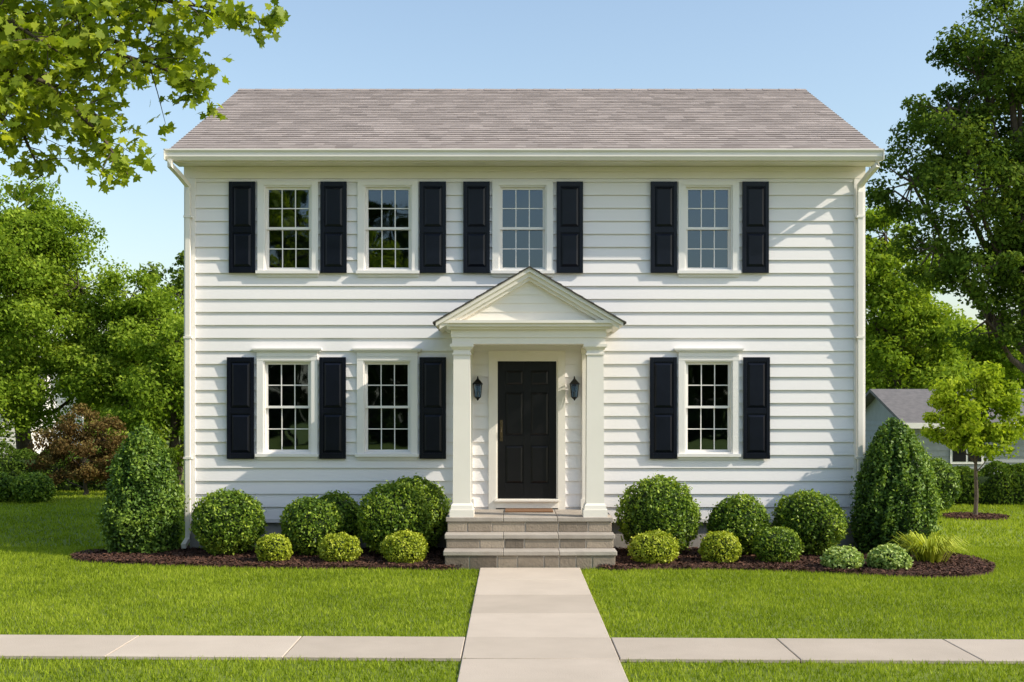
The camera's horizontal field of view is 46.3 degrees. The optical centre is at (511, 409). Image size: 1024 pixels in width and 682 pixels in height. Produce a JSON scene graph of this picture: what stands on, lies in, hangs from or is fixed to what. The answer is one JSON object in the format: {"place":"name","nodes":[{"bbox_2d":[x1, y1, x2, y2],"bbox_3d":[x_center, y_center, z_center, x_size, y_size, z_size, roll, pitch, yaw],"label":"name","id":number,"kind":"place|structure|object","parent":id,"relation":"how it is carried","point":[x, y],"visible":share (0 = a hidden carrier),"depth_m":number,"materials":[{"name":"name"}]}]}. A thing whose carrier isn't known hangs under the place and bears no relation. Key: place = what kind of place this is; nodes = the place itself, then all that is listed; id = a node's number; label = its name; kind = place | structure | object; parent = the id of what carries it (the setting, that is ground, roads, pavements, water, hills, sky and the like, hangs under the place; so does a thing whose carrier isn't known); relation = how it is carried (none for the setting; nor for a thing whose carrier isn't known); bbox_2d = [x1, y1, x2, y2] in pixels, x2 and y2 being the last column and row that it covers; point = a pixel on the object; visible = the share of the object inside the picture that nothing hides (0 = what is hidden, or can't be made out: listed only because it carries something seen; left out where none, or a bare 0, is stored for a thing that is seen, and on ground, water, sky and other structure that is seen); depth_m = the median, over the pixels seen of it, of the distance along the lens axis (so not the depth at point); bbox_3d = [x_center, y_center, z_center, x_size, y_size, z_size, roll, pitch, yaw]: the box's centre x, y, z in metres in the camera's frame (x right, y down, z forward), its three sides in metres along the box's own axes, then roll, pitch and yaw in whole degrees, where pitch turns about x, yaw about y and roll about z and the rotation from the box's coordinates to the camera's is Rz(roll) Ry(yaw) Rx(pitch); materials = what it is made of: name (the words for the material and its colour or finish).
{"place":"outdoors","nodes":[
{"label":"outdoors","id":0,"kind":"place"},
{"bbox_2d":[0,374,83,457],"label":"walls","id":1,"kind":"structure","parent":0,"point":[59,400],"depth_m":49.63,"materials":[{"name":"white"}]},
{"bbox_2d":[0,489,189,546],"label":"lawn grass","id":2,"kind":"structure","parent":0,"point":[12,521],"depth_m":22.92,"materials":[{"name":"green plant"}]},
{"bbox_2d":[0,635,1023,663],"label":"sidewalk","id":3,"kind":"structure","parent":0,"point":[719,650],"depth_m":10.55,"materials":[{"name":"concrete"}]},
{"bbox_2d":[0,421,1023,681],"bbox_3d":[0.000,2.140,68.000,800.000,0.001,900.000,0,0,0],"label":"ground","id":4,"kind":"structure","parent":0,"point":[328,677],"depth_m":12.31,"materials":[{"name":"green plant"}]},
{"bbox_2d":[0,471,15,502],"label":"clipped hedge shrub","id":5,"kind":"object","parent":4,"relation":"on","point":[6,495],"visible":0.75,"depth_m":27.19,"materials":[{"name":"green plant"}]},
{"bbox_2d":[9,472,56,502],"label":"clipped hedge shrub","id":6,"kind":"object","parent":4,"relation":"on","point":[30,487],"visible":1,"depth_m":27.12,"materials":[{"name":"green plant"}]},
{"bbox_2d":[1,210,91,402],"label":"deciduous tree","id":7,"kind":"object","parent":4,"relation":"on","point":[66,285],"depth_m":44.61,"materials":[{"name":"green plant"}]},
{"bbox_2d":[0,175,134,457],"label":"deciduous tree","id":8,"kind":"object","parent":4,"relation":"on","point":[41,253],"visible":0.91,"depth_m":36.37,"materials":[{"name":"green plant"}]},
{"bbox_2d":[24,403,127,495],"bbox_3d":[-10.594,0.992,29.628,3.020,2.309,1.742,0,0,0],"label":"bronze leaf shrub","id":9,"kind":"object","parent":4,"relation":"on","point":[60,447],"visible":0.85,"depth_m":29.61,"materials":[{"name":"brown plant"}]},
{"bbox_2d":[0,296,169,442],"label":"distant trees","id":10,"kind":"object","parent":4,"relation":"on","point":[109,429],"visible":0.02,"depth_m":70.94,"materials":[{"name":"green plant"}]},
{"bbox_2d":[0,441,176,491],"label":"clipped hedge","id":11,"kind":"object","parent":4,"relation":"on","point":[14,467],"visible":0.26,"depth_m":31.11,"materials":[{"name":"green plant"}]},
{"bbox_2d":[45,269,183,433],"bbox_3d":[-11.508,-1.061,36.696,5.204,6.424,3.706,0,0,0],"label":"deciduous tree","id":12,"kind":"object","parent":4,"relation":"on","point":[126,316],"visible":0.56,"depth_m":36.20,"materials":[{"name":"green plant"}]},
{"bbox_2d":[101,312,183,484],"bbox_3d":[-9.416,-0.332,33.817,4.154,4.969,3.175,0,0,0],"label":"deciduous tree","id":13,"kind":"object","parent":4,"relation":"on","point":[164,384],"visible":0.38,"depth_m":33.33,"materials":[{"name":"green plant"}]},
{"bbox_2d":[0,0,290,205],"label":"maple tree","id":14,"kind":"object","parent":4,"relation":"on","point":[28,37],"visible":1,"depth_m":9.35,"materials":[{"name":"green plant"}]},
{"bbox_2d":[136,250,183,458],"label":"deciduous tree","id":15,"kind":"object","parent":4,"relation":"on","point":[178,281],"visible":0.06,"depth_m":50.25,"materials":[{"name":"green plant"}]},
{"bbox_2d":[69,545,458,569],"bbox_3d":[-3.359,2.095,17.274,6.026,0.083,2.819,0,0,0],"label":"mulch bed","id":16,"kind":"object","parent":4,"relation":"on","point":[433,558],"visible":0.47,"depth_m":16.55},
{"bbox_2d":[92,420,190,554],"bbox_3d":[-5.489,1.145,17.756,1.305,1.961,1.293,0,0,-42],"label":"conical evergreen shrub","id":17,"kind":"object","parent":16,"relation":"on","point":[140,514],"visible":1,"depth_m":17.41,"materials":[{"name":"green plant"}]},
{"bbox_2d":[188,487,267,555],"bbox_3d":[-4.087,1.620,17.323,1.119,1.007,1.136,0,0,0],"label":"boxwood shrub","id":18,"kind":"object","parent":16,"relation":"on","point":[228,522],"visible":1,"depth_m":17.00,"materials":[{"name":"green plant"}]},
{"bbox_2d":[254,533,292,561],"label":"golden boxwood shrub","id":19,"kind":"object","parent":16,"relation":"on","point":[273,547],"visible":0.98,"depth_m":16.40,"materials":[{"name":"green plant"}]},
{"bbox_2d":[278,495,345,555],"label":"boxwood shrub","id":20,"kind":"object","parent":16,"relation":"on","point":[308,524],"visible":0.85,"depth_m":16.96,"materials":[{"name":"green plant"}]},
{"bbox_2d":[319,490,359,539],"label":"boxwood shrub","id":21,"kind":"object","parent":16,"relation":"on","point":[349,522],"visible":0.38,"depth_m":17.38,"materials":[{"name":"green plant"}]},
{"bbox_2d":[317,531,362,561],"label":"golden boxwood shrub","id":22,"kind":"object","parent":16,"relation":"on","point":[340,547],"visible":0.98,"depth_m":16.38,"materials":[{"name":"green plant"}]},
{"bbox_2d":[352,480,436,555],"bbox_3d":[-1.689,1.575,17.215,1.230,1.103,1.183,0,0,0],"label":"boxwood shrub","id":23,"kind":"object","parent":16,"relation":"on","point":[388,508],"visible":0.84,"depth_m":16.88,"materials":[{"name":"green plant"}]},
{"bbox_2d":[380,529,428,563],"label":"golden boxwood shrub","id":24,"kind":"object","parent":16,"relation":"on","point":[407,547],"visible":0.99,"depth_m":16.26,"materials":[{"name":"green plant"}]},
{"bbox_2d":[391,473,451,549],"bbox_3d":[-1.423,1.528,17.581,1.083,1.178,1.148,0,0,0],"label":"boxwood shrub","id":25,"kind":"object","parent":16,"relation":"on","point":[435,498],"visible":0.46,"depth_m":17.36,"materials":[{"name":"green plant"}]},
{"bbox_2d":[190,522,857,547],"bbox_3d":[0.190,1.903,22.000,10.080,0.475,7.940,0,0,0],"label":"foundation","id":26,"kind":"object","parent":4,"relation":"on","point":[271,528],"visible":0.07,"depth_m":18.03,"materials":[{"name":"grey concrete"}]},
{"bbox_2d":[173,161,874,522],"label":"trim boards","id":27,"kind":"object","parent":26,"relation":"on","point":[525,169],"depth_m":17.95,"materials":[{"name":"white wood"}]},
{"bbox_2d":[164,149,884,547],"bbox_3d":[0.175,-0.869,17.678,10.470,5.842,0.557,0,0,0],"label":"gutter and downspouts","id":28,"kind":"object","parent":27,"relation":"attached to","point":[172,155],"visible":0.9,"depth_m":17.44,"materials":[{"name":"white metal"}]},
{"bbox_2d":[169,89,880,148],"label":"roof","id":29,"kind":"structure","parent":27,"relation":"on","point":[531,119],"depth_m":19.38,"materials":[{"name":"grey"}]},
{"bbox_2d":[195,179,853,518],"bbox_3d":[0.190,-1.850,22.000,10.204,7.020,8.064,0,0,0],"label":"siding","id":30,"kind":"object","parent":26,"relation":"on","point":[790,314],"visible":0.59,"depth_m":17.98,"materials":[{"name":"white wood"}]},
{"bbox_2d":[473,376,482,400],"bbox_3d":[-0.510,-0.314,17.872,0.150,0.367,0.213,0,0,0],"label":"wall lantern","id":31,"kind":"object","parent":30,"relation":"attached to","point":[477,382],"depth_m":17.83,"materials":[{"name":"black metal"}]},
{"bbox_2d":[252,181,743,459],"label":"window frames","id":32,"kind":"structure","parent":30,"relation":"attached to","point":[366,357],"depth_m":17.95,"materials":[{"name":"white wood"}]},
{"bbox_2d":[227,181,769,458],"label":"shutters","id":33,"kind":"object","parent":32,"relation":"attached to","point":[476,259],"visible":1,"depth_m":17.93,"materials":[{"name":"paint"}]},
{"bbox_2d":[489,351,564,508],"bbox_3d":[0.225,0.310,17.995,1.150,2.380,0.190,0,0,0],"label":"door casing","id":34,"kind":"object","parent":30,"relation":"attached to","point":[495,501],"depth_m":17.95,"materials":[{"name":"white wood"}]},
{"bbox_2d":[498,361,555,497],"bbox_3d":[0.225,0.310,18.044,0.880,2.060,0.061,0,0,0],"label":"front door","id":35,"kind":"structure","parent":34,"relation":"attached to","point":[527,416],"depth_m":18.02,"materials":[{"name":"paint"}]},
{"bbox_2d":[500,420,502,440],"bbox_3d":[-0.160,0.320,17.977,0.044,0.320,0.073,0,0,0],"label":"door handle","id":36,"kind":"object","parent":35,"relation":"attached to","point":[501,430],"visible":1,"depth_m":18.01,"materials":[{"name":"metal"}]},
{"bbox_2d":[569,376,579,400],"bbox_3d":[0.930,-0.314,17.872,0.150,0.367,0.213,0,0,0],"label":"wall lantern","id":37,"kind":"object","parent":30,"relation":"attached to","point":[574,382],"depth_m":17.82,"materials":[{"name":"black metal"}]},
{"bbox_2d":[467,517,592,568],"bbox_3d":[0.242,1.850,17.011,2.261,0.580,1.978,0,0,0],"label":"step mortar","id":38,"kind":"object","parent":4,"relation":"on","point":[543,556],"visible":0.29,"depth_m":16.02,"materials":[{"name":"grey concrete"}]},
{"bbox_2d":[436,267,622,516],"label":"portico","id":39,"kind":"structure","parent":38,"relation":"on","point":[529,306],"depth_m":16.66,"materials":[{"name":"white wood"}]},
{"bbox_2d":[433,266,625,329],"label":"portico roof","id":40,"kind":"structure","parent":39,"relation":"attached to","point":[435,321],"depth_m":16.45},
{"bbox_2d":[457,568,628,681],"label":"front walkway","id":41,"kind":"structure","parent":4,"relation":"on","point":[533,602],"depth_m":11.97,"materials":[{"name":"concrete"}]},
{"bbox_2d":[596,547,995,577],"bbox_3d":[3.732,2.095,16.934,5.692,0.083,3.502,0,0,0],"label":"mulch bed","id":42,"kind":"object","parent":4,"relation":"on","point":[962,566],"visible":0.3,"depth_m":15.97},
{"bbox_2d":[627,528,679,563],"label":"golden boxwood shrub","id":43,"kind":"object","parent":42,"relation":"on","point":[654,546],"visible":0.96,"depth_m":16.19,"materials":[{"name":"green plant"}]},
{"bbox_2d":[613,470,703,553],"bbox_3d":[2.112,1.504,17.271,1.265,1.246,1.152,0,0,29],"label":"boxwood shrub","id":44,"kind":"object","parent":42,"relation":"on","point":[667,505],"visible":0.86,"depth_m":16.94,"materials":[{"name":"green plant"}]},
{"bbox_2d":[698,531,742,562],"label":"golden boxwood shrub","id":45,"kind":"object","parent":42,"relation":"on","point":[721,546],"visible":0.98,"depth_m":16.28,"materials":[{"name":"green plant"}]},
{"bbox_2d":[704,491,771,554],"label":"boxwood shrub","id":46,"kind":"object","parent":42,"relation":"on","point":[744,517],"visible":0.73,"depth_m":16.97,"materials":[{"name":"green plant"}]},
{"bbox_2d":[751,526,803,562],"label":"boxwood shrub","id":47,"kind":"object","parent":42,"relation":"on","point":[776,544],"visible":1,"depth_m":16.30,"materials":[{"name":"green plant"}]},
{"bbox_2d":[771,488,849,554],"bbox_3d":[4.307,1.631,17.319,1.103,0.989,1.130,0,0,0],"label":"boxwood shrub","id":48,"kind":"object","parent":42,"relation":"on","point":[818,525],"visible":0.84,"depth_m":16.97,"materials":[{"name":"green plant"}]},
{"bbox_2d":[820,544,864,569],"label":"variegated shrub","id":49,"kind":"object","parent":42,"relation":"on","point":[843,556],"visible":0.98,"depth_m":15.67,"materials":[{"name":"green plant"}]},
{"bbox_2d":[864,542,913,569],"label":"variegated shrub","id":50,"kind":"object","parent":42,"relation":"on","point":[890,556],"visible":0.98,"depth_m":15.64,"materials":[{"name":"green plant"}]},
{"bbox_2d":[846,416,946,555],"bbox_3d":[5.603,1.117,17.533,1.395,2.026,1.450,0,0,0],"label":"conical evergreen shrub","id":51,"kind":"object","parent":42,"relation":"on","point":[893,489],"visible":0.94,"depth_m":17.20,"materials":[{"name":"green plant"}]},
{"bbox_2d":[888,530,971,562],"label":"daylily clump","id":52,"kind":"object","parent":42,"relation":"on","point":[933,547],"visible":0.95,"depth_m":16.31,"materials":[{"name":"green plant"}]},
{"bbox_2d":[865,205,979,393],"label":"deciduous tree","id":53,"kind":"object","parent":4,"relation":"on","point":[893,360],"visible":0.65,"depth_m":43.96,"materials":[{"name":"green plant"}]},
{"bbox_2d":[924,456,962,509],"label":"clipped hedge shrub","id":54,"kind":"object","parent":4,"relation":"on","point":[948,479],"visible":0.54,"depth_m":25.26,"materials":[{"name":"green plant"}]},
{"bbox_2d":[865,329,1023,388],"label":"distant trees","id":55,"kind":"object","parent":4,"relation":"on","point":[1015,378],"visible":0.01,"depth_m":76.20,"materials":[{"name":"green plant"}]},
{"bbox_2d":[865,0,1023,372],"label":"shade tree","id":56,"kind":"object","parent":4,"relation":"on","point":[968,151],"visible":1,"depth_m":31.39,"materials":[{"name":"green plant"}]},
{"bbox_2d":[875,299,1023,388],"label":"deciduous tree","id":57,"kind":"object","parent":4,"relation":"on","point":[973,358],"visible":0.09,"depth_m":51.05,"materials":[{"name":"green plant"}]},
{"bbox_2d":[942,512,1009,520],"bbox_3d":[9.127,2.095,23.607,1.264,0.082,1.268,0,0,0],"label":"mulch bed","id":58,"kind":"object","parent":4,"relation":"on","point":[970,516],"visible":0.99,"depth_m":23.35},
{"bbox_2d":[920,360,1023,514],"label":"young maple tree","id":59,"kind":"object","parent":58,"relation":"on","point":[968,425],"visible":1,"depth_m":23.27,"materials":[{"name":"green plant"}]},
{"bbox_2d":[944,460,1023,504],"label":"clipped hedge","id":60,"kind":"object","parent":4,"relation":"on","point":[1005,486],"visible":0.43,"depth_m":26.65,"materials":[{"name":"green plant"}]},
{"bbox_2d":[0,0,1023,347],"label":"sky","id":61,"kind":"structure","parent":0,"point":[861,59],"materials":[{"name":"blue"}]},
{"bbox_2d":[445,522,614,568],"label":"step stones","id":62,"kind":"object","parent":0,"point":[479,562],"visible":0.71,"depth_m":16.32,"materials":[{"name":"grey stone"}]},
{"bbox_2d":[443,509,616,555],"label":"step treads","id":63,"kind":"object","parent":62,"relation":"on","point":[555,515],"visible":0.91,"depth_m":16.31,"materials":[{"name":"grey stone"}]},
{"bbox_2d":[505,508,552,511],"bbox_3d":[0.250,1.488,17.625,0.700,0.019,0.450,0,0,0],"label":"doormat","id":64,"kind":"object","parent":63,"relation":"on","point":[528,509],"visible":1,"depth_m":17.49,"materials":[{"name":"brown fabric"}]},
{"bbox_2d":[863,503,1023,546],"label":"lawn grass","id":65,"kind":"structure","parent":0,"point":[1004,524],"depth_m":21.71,"materials":[{"name":"green plant"}]},
{"bbox_2d":[865,398,1023,472],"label":"walls","id":66,"kind":"structure","parent":0,"point":[877,413],"depth_m":35.99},
{"bbox_2d":[865,389,1023,423],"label":"roof","id":67,"kind":"structure","parent":66,"relation":"on","point":[908,405],"depth_m":37.70,"materials":[{"name":"grey"}]},
{"bbox_2d":[904,423,1022,463],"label":"trim","id":68,"kind":"structure","parent":66,"relation":"attached to","point":[916,425],"depth_m":35.62,"materials":[{"name":"white paint"}]},
{"bbox_2d":[953,448,980,461],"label":"windows","id":69,"kind":"structure","parent":68,"relation":"attached to","point":[960,456],"depth_m":35.93,"materials":[{"name":"glass"}]}
]}

